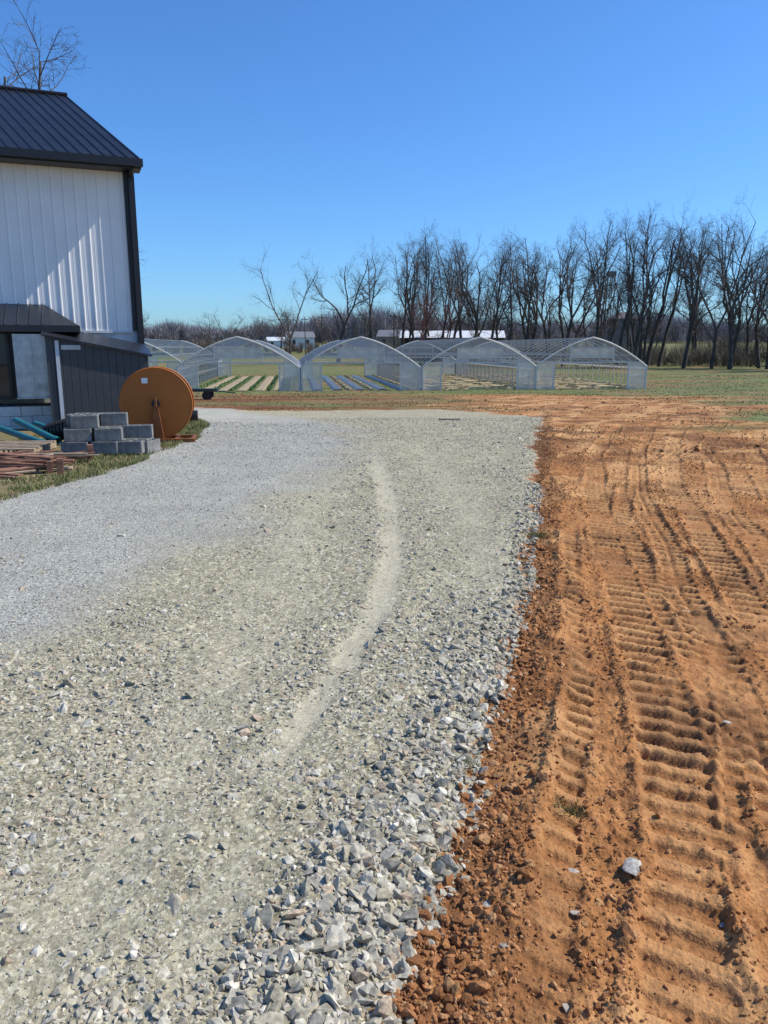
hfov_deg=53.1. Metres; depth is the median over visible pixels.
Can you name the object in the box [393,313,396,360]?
utility pole
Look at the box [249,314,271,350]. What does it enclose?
bare tree
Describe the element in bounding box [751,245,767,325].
bare tree
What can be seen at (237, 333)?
bare tree
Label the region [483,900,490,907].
rock
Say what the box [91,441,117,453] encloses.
concrete block
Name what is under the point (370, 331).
bare tree
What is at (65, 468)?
lath
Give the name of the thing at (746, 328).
bare tree
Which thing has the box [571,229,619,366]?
bare tree
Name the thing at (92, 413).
concrete block
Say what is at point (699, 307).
bare tree
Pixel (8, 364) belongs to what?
window frame
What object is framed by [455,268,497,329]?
bare tree
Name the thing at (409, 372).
greenhouse
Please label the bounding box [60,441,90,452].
concrete block
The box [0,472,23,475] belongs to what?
lath
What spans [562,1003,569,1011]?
rock
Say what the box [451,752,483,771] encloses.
grass tuft
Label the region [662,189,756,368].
bare tree
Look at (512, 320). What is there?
bare tree
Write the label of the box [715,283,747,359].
bare tree
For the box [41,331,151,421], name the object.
shed
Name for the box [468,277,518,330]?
bare tree
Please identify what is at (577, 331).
bare tree
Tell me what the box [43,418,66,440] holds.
corrugated pipe
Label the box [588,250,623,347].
bare tree
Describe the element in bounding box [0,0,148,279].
bare tree
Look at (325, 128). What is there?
sky
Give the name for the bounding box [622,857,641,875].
rock
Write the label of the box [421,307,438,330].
bare tree
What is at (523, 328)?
bare tree
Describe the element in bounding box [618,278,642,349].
bare tree
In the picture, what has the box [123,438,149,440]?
concrete block
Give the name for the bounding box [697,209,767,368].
bare tree
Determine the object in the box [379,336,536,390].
greenhouse
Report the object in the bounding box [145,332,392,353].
hedgerow
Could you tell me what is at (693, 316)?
bare tree
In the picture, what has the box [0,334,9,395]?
window
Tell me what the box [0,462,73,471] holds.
lath
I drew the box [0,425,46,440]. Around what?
pipe
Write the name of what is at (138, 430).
concrete block
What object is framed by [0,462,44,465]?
lath
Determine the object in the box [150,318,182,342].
bare tree
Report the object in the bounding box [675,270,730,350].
bare tree
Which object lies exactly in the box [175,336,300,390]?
greenhouse
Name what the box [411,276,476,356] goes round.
bare tree
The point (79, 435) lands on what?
concrete block
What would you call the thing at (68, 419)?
concrete block
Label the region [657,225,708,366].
bare tree
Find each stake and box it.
[46,461,52,473]
[57,458,63,475]
[87,444,92,460]
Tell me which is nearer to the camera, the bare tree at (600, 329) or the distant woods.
the bare tree at (600, 329)
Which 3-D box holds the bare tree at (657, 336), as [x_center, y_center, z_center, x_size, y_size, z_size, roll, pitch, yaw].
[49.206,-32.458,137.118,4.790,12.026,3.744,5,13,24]
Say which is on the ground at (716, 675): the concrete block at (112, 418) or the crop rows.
the crop rows
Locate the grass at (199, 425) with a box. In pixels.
[0,373,767,501]
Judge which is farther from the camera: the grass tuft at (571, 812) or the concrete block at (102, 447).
the concrete block at (102, 447)
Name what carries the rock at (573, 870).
on the ground at (716, 675)
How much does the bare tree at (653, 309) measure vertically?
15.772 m
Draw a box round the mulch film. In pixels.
[308,375,399,390]
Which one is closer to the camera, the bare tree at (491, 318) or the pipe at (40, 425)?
the pipe at (40, 425)
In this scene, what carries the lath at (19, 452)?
on the lath
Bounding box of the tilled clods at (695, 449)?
[82,393,767,462]
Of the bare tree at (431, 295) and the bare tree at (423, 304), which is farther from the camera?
the bare tree at (423, 304)
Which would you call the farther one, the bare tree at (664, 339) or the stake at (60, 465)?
the bare tree at (664, 339)
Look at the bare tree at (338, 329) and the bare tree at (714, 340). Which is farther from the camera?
the bare tree at (338, 329)
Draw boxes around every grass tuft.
[419,849,460,879]
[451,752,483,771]
[520,528,552,538]
[552,791,590,820]
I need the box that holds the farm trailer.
[191,388,235,399]
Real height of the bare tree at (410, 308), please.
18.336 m
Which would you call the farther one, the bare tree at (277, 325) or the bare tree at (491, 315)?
the bare tree at (277, 325)
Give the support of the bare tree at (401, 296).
on the ground at (716, 675)
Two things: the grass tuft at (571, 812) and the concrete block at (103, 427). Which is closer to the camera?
the grass tuft at (571, 812)
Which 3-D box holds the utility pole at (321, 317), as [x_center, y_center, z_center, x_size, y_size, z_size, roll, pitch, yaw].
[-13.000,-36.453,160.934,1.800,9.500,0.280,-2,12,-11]
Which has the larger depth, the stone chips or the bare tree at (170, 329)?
the bare tree at (170, 329)
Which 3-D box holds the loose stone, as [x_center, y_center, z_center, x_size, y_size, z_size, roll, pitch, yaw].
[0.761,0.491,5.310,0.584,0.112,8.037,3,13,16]
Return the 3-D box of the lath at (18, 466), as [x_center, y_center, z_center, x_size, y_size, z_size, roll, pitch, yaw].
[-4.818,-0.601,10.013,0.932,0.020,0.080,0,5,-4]
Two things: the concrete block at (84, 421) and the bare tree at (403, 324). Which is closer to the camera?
the concrete block at (84, 421)
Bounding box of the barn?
[0,85,144,428]
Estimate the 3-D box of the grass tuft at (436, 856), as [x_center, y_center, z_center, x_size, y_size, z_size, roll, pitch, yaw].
[0.172,1.107,2.420,0.160,0.064,0.150,0,12,0]
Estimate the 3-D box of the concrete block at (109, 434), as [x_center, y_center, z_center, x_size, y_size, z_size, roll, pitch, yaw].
[-4.165,-1.177,11.647,0.390,0.190,0.190,-3,12,-12]
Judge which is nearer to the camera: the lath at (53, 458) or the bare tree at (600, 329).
the lath at (53, 458)
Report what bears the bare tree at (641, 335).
on the ground at (716, 675)
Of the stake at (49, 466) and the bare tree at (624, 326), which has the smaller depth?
the stake at (49, 466)
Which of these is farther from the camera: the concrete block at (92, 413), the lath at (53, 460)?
the concrete block at (92, 413)
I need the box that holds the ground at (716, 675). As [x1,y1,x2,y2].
[0,341,767,1023]
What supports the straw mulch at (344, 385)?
on the ground at (716, 675)
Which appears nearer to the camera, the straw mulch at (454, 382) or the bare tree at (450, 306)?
the straw mulch at (454, 382)
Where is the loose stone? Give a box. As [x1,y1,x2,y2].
[156,481,542,1023]
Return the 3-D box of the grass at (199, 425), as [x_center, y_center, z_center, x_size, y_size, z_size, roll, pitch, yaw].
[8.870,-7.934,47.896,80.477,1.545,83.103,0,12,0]
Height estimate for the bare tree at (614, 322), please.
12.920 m
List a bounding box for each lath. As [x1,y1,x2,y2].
[0,450,32,454]
[0,452,54,458]
[0,456,19,457]
[0,459,31,460]
[0,459,74,462]
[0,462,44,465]
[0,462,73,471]
[0,465,45,466]
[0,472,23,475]
[0,475,14,477]
[4,470,35,473]
[18,454,53,458]
[19,466,72,470]
[21,453,87,454]
[26,450,55,452]
[32,457,65,459]
[64,454,99,455]
[65,456,87,458]
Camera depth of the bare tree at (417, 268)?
135.97 m
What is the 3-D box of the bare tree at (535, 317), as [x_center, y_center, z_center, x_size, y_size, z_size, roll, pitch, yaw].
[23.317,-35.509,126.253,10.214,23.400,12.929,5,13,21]
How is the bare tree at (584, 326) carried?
on the ground at (716, 675)
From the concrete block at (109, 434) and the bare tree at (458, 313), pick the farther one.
the bare tree at (458, 313)
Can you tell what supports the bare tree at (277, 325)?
on the ground at (716, 675)
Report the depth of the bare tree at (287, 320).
216.85 m
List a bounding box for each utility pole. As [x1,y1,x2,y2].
[301,317,308,354]
[317,314,325,358]
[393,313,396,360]
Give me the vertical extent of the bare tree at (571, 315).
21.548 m
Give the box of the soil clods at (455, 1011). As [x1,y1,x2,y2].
[372,436,767,1023]
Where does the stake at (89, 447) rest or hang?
on the ground at (716, 675)
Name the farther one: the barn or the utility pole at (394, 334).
the utility pole at (394, 334)
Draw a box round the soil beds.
[206,376,278,390]
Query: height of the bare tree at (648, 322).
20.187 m
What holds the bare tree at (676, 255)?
on the ground at (716, 675)
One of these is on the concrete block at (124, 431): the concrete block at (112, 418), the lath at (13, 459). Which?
the concrete block at (112, 418)
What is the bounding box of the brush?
[381,330,767,367]
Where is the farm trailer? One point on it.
(207, 393)
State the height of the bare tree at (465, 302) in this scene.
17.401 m
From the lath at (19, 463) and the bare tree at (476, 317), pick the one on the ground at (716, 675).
the bare tree at (476, 317)
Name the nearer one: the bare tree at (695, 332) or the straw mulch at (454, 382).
the straw mulch at (454, 382)
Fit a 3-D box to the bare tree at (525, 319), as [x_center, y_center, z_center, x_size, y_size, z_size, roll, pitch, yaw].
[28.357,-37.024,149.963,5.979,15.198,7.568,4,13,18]
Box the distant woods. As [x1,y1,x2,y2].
[143,298,766,342]
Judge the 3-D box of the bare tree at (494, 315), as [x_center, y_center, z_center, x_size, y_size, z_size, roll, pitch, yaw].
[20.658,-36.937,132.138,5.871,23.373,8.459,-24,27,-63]
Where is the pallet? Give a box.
[0,440,56,452]
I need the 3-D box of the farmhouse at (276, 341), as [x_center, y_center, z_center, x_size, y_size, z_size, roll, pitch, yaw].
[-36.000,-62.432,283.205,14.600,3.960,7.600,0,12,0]
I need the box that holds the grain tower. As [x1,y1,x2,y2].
[603,271,638,351]
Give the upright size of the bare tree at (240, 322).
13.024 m
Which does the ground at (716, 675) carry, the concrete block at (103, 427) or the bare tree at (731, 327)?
the bare tree at (731, 327)
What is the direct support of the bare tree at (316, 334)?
on the ground at (716, 675)
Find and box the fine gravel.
[0,421,392,670]
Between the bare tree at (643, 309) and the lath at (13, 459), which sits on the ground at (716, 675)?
the bare tree at (643, 309)
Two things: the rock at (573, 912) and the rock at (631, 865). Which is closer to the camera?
the rock at (573, 912)
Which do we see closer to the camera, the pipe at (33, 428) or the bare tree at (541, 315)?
the pipe at (33, 428)
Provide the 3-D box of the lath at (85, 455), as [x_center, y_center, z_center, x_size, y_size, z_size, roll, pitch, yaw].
[-4.877,-0.786,10.631,1.783,0.023,0.044,-1,12,-20]
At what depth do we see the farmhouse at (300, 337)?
252.87 m
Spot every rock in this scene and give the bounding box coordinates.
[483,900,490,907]
[498,943,508,947]
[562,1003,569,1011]
[569,868,578,872]
[569,910,580,914]
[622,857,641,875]
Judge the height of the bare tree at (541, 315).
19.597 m
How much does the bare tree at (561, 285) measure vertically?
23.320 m
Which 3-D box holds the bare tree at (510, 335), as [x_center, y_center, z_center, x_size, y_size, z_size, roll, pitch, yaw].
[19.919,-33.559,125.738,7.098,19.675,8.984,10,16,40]
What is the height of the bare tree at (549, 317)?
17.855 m
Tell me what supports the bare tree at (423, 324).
on the ground at (716, 675)
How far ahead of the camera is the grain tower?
203.70 m
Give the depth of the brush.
127.65 m
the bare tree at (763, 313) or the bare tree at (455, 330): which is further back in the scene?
the bare tree at (455, 330)
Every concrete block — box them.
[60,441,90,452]
[63,428,92,441]
[66,414,91,426]
[70,414,99,428]
[74,413,100,424]
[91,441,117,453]
[93,426,120,439]
[94,427,123,441]
[100,412,127,425]
[100,425,125,437]
[117,440,144,453]
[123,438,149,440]
[126,424,153,437]
[144,438,160,453]
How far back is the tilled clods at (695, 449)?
27.31 m
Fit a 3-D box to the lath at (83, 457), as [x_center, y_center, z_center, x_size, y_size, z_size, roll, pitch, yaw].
[-4.885,-0.734,10.710,1.421,0.021,0.044,-3,26,-14]
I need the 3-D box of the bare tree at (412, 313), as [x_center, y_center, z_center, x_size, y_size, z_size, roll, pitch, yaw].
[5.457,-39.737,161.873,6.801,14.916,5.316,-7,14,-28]
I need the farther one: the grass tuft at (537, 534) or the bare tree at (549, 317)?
the bare tree at (549, 317)
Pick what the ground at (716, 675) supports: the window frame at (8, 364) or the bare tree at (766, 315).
the bare tree at (766, 315)
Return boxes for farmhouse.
[266,337,285,346]
[284,331,314,348]
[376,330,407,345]
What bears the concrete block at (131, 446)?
on the ground at (716, 675)
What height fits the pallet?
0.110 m
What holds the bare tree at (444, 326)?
on the ground at (716, 675)
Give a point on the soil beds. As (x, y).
(265, 383)
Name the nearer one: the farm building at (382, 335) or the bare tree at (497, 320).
the bare tree at (497, 320)
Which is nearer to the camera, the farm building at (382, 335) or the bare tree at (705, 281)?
the bare tree at (705, 281)
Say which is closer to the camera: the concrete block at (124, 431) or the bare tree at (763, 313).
the concrete block at (124, 431)
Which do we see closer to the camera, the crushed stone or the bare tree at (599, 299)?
the crushed stone
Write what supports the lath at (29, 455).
on the lath at (53, 460)
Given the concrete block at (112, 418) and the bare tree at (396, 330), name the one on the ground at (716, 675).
the bare tree at (396, 330)
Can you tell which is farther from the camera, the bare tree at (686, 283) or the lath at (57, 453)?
the bare tree at (686, 283)
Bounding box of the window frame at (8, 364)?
[0,333,13,398]
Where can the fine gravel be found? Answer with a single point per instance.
(204, 438)
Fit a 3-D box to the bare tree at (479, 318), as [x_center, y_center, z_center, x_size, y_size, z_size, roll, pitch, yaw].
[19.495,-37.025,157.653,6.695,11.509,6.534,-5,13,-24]
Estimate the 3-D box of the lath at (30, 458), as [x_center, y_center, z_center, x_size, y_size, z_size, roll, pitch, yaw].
[-5.295,-0.652,10.149,1.738,0.020,0.044,-9,25,-23]
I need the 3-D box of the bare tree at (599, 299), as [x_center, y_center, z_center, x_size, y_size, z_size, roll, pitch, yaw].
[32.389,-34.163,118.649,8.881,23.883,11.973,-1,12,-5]
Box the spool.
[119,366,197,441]
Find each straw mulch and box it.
[330,375,399,389]
[386,374,515,389]
[462,374,625,388]
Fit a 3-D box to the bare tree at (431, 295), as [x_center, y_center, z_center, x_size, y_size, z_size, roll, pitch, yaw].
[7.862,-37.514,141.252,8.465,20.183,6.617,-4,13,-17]
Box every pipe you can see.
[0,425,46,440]
[12,417,61,444]
[32,421,45,429]
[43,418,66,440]
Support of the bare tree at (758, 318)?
on the ground at (716, 675)
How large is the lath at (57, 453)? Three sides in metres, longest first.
1.657 x 0.037 x 0.021 m
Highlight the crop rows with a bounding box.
[199,375,278,390]
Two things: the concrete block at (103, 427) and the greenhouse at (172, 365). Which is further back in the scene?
the greenhouse at (172, 365)
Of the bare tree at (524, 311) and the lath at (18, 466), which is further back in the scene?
the bare tree at (524, 311)
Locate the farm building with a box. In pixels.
[399,331,505,361]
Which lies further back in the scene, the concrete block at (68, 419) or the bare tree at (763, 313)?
the bare tree at (763, 313)
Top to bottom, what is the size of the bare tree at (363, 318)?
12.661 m
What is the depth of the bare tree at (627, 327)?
139.51 m
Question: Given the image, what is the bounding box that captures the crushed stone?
[0,416,545,1023]
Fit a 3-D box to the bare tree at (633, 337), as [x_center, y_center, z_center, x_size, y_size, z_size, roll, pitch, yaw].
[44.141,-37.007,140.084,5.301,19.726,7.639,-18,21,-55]
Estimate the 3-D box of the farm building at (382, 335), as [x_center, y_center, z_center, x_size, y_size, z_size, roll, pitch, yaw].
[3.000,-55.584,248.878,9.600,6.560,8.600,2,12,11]
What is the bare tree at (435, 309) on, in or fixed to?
on the ground at (716, 675)
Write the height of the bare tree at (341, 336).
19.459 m
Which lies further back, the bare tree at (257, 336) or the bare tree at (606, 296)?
the bare tree at (257, 336)
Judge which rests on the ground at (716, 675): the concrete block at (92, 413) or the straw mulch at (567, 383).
the straw mulch at (567, 383)
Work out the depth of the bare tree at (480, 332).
130.98 m
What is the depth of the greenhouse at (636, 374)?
56.87 m
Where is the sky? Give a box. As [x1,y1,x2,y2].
[0,0,767,330]
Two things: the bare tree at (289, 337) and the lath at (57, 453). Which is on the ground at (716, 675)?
the bare tree at (289, 337)
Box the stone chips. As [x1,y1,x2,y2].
[0,552,535,1023]
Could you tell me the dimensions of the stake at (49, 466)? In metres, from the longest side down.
0.210 x 0.080 x 0.060 m
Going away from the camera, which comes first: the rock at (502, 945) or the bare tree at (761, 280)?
the rock at (502, 945)
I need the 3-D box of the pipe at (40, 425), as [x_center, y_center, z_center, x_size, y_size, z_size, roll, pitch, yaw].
[-5.725,-1.411,13.402,1.536,0.268,0.128,10,16,40]
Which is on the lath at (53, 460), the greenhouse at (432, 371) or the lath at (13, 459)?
the lath at (13, 459)
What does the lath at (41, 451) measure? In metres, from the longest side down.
1.893 x 0.037 x 0.022 m
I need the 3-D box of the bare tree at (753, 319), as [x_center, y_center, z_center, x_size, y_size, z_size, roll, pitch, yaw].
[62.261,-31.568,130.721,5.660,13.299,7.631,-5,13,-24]
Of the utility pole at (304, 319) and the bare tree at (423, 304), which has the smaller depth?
the bare tree at (423, 304)
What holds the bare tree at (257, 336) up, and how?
on the ground at (716, 675)
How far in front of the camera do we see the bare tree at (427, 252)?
129.25 m
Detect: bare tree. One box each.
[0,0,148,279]
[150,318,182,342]
[195,312,217,343]
[204,309,249,338]
[228,320,248,336]
[238,243,319,354]
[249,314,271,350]
[251,316,265,346]
[264,312,291,348]
[275,305,296,343]
[304,252,386,361]
[308,315,325,342]
[315,309,351,351]
[346,236,391,347]
[358,310,376,341]
[384,235,432,361]
[384,242,424,356]
[388,236,424,361]
[389,312,414,341]
[395,292,420,332]
[396,279,422,330]
[399,286,444,365]
[404,257,447,335]
[405,216,446,363]
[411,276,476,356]
[412,273,442,330]
[420,228,485,347]
[420,290,441,330]
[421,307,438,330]
[428,240,463,361]
[433,231,506,361]
[435,235,500,364]
[435,265,469,330]
[437,232,472,356]
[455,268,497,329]
[457,282,475,330]
[467,304,489,330]
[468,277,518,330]
[478,253,524,365]
[479,293,512,333]
[481,285,498,330]
[484,232,519,361]
[484,246,529,363]
[492,226,556,358]
[492,229,553,355]
[499,240,549,356]
[504,303,521,339]
[507,244,576,360]
[515,294,539,342]
[534,213,636,365]
[537,280,560,347]
[542,223,584,356]
[545,233,628,366]
[567,211,629,366]
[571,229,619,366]
[573,267,594,344]
[580,270,619,345]
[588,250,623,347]
[604,205,650,364]
[605,297,621,345]
[606,269,633,347]
[607,262,640,351]
[608,233,684,361]
[612,259,641,348]
[614,200,673,361]
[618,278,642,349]
[631,306,651,346]
[633,239,664,362]
[633,283,669,337]
[645,209,704,366]
[649,300,670,346]
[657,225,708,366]
[661,218,722,367]
[661,219,730,367]
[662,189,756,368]
[670,262,717,351]
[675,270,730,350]
[681,258,719,338]
[689,216,767,367]
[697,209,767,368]
[701,211,767,368]
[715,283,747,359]
[717,202,767,368]
[721,255,767,364]
[737,293,767,364]
[741,236,767,368]
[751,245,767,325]
[760,287,767,335]
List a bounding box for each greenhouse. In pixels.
[144,339,216,378]
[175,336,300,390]
[298,336,420,390]
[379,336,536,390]
[454,337,646,389]
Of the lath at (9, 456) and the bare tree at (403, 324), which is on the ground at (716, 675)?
the bare tree at (403, 324)
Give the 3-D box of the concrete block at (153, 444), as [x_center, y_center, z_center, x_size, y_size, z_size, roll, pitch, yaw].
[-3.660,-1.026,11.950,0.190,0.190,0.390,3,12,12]
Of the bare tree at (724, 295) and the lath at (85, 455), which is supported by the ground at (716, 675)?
the bare tree at (724, 295)
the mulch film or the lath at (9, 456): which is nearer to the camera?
the lath at (9, 456)
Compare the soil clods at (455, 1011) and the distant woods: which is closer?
the soil clods at (455, 1011)
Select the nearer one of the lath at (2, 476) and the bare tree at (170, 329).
the lath at (2, 476)
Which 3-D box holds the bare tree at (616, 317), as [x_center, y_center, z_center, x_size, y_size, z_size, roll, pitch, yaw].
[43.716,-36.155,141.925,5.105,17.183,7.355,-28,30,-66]
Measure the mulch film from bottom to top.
0.120 m
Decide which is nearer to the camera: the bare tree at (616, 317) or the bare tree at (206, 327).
the bare tree at (616, 317)
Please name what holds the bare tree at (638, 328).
on the ground at (716, 675)
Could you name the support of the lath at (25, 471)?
on the ground at (716, 675)

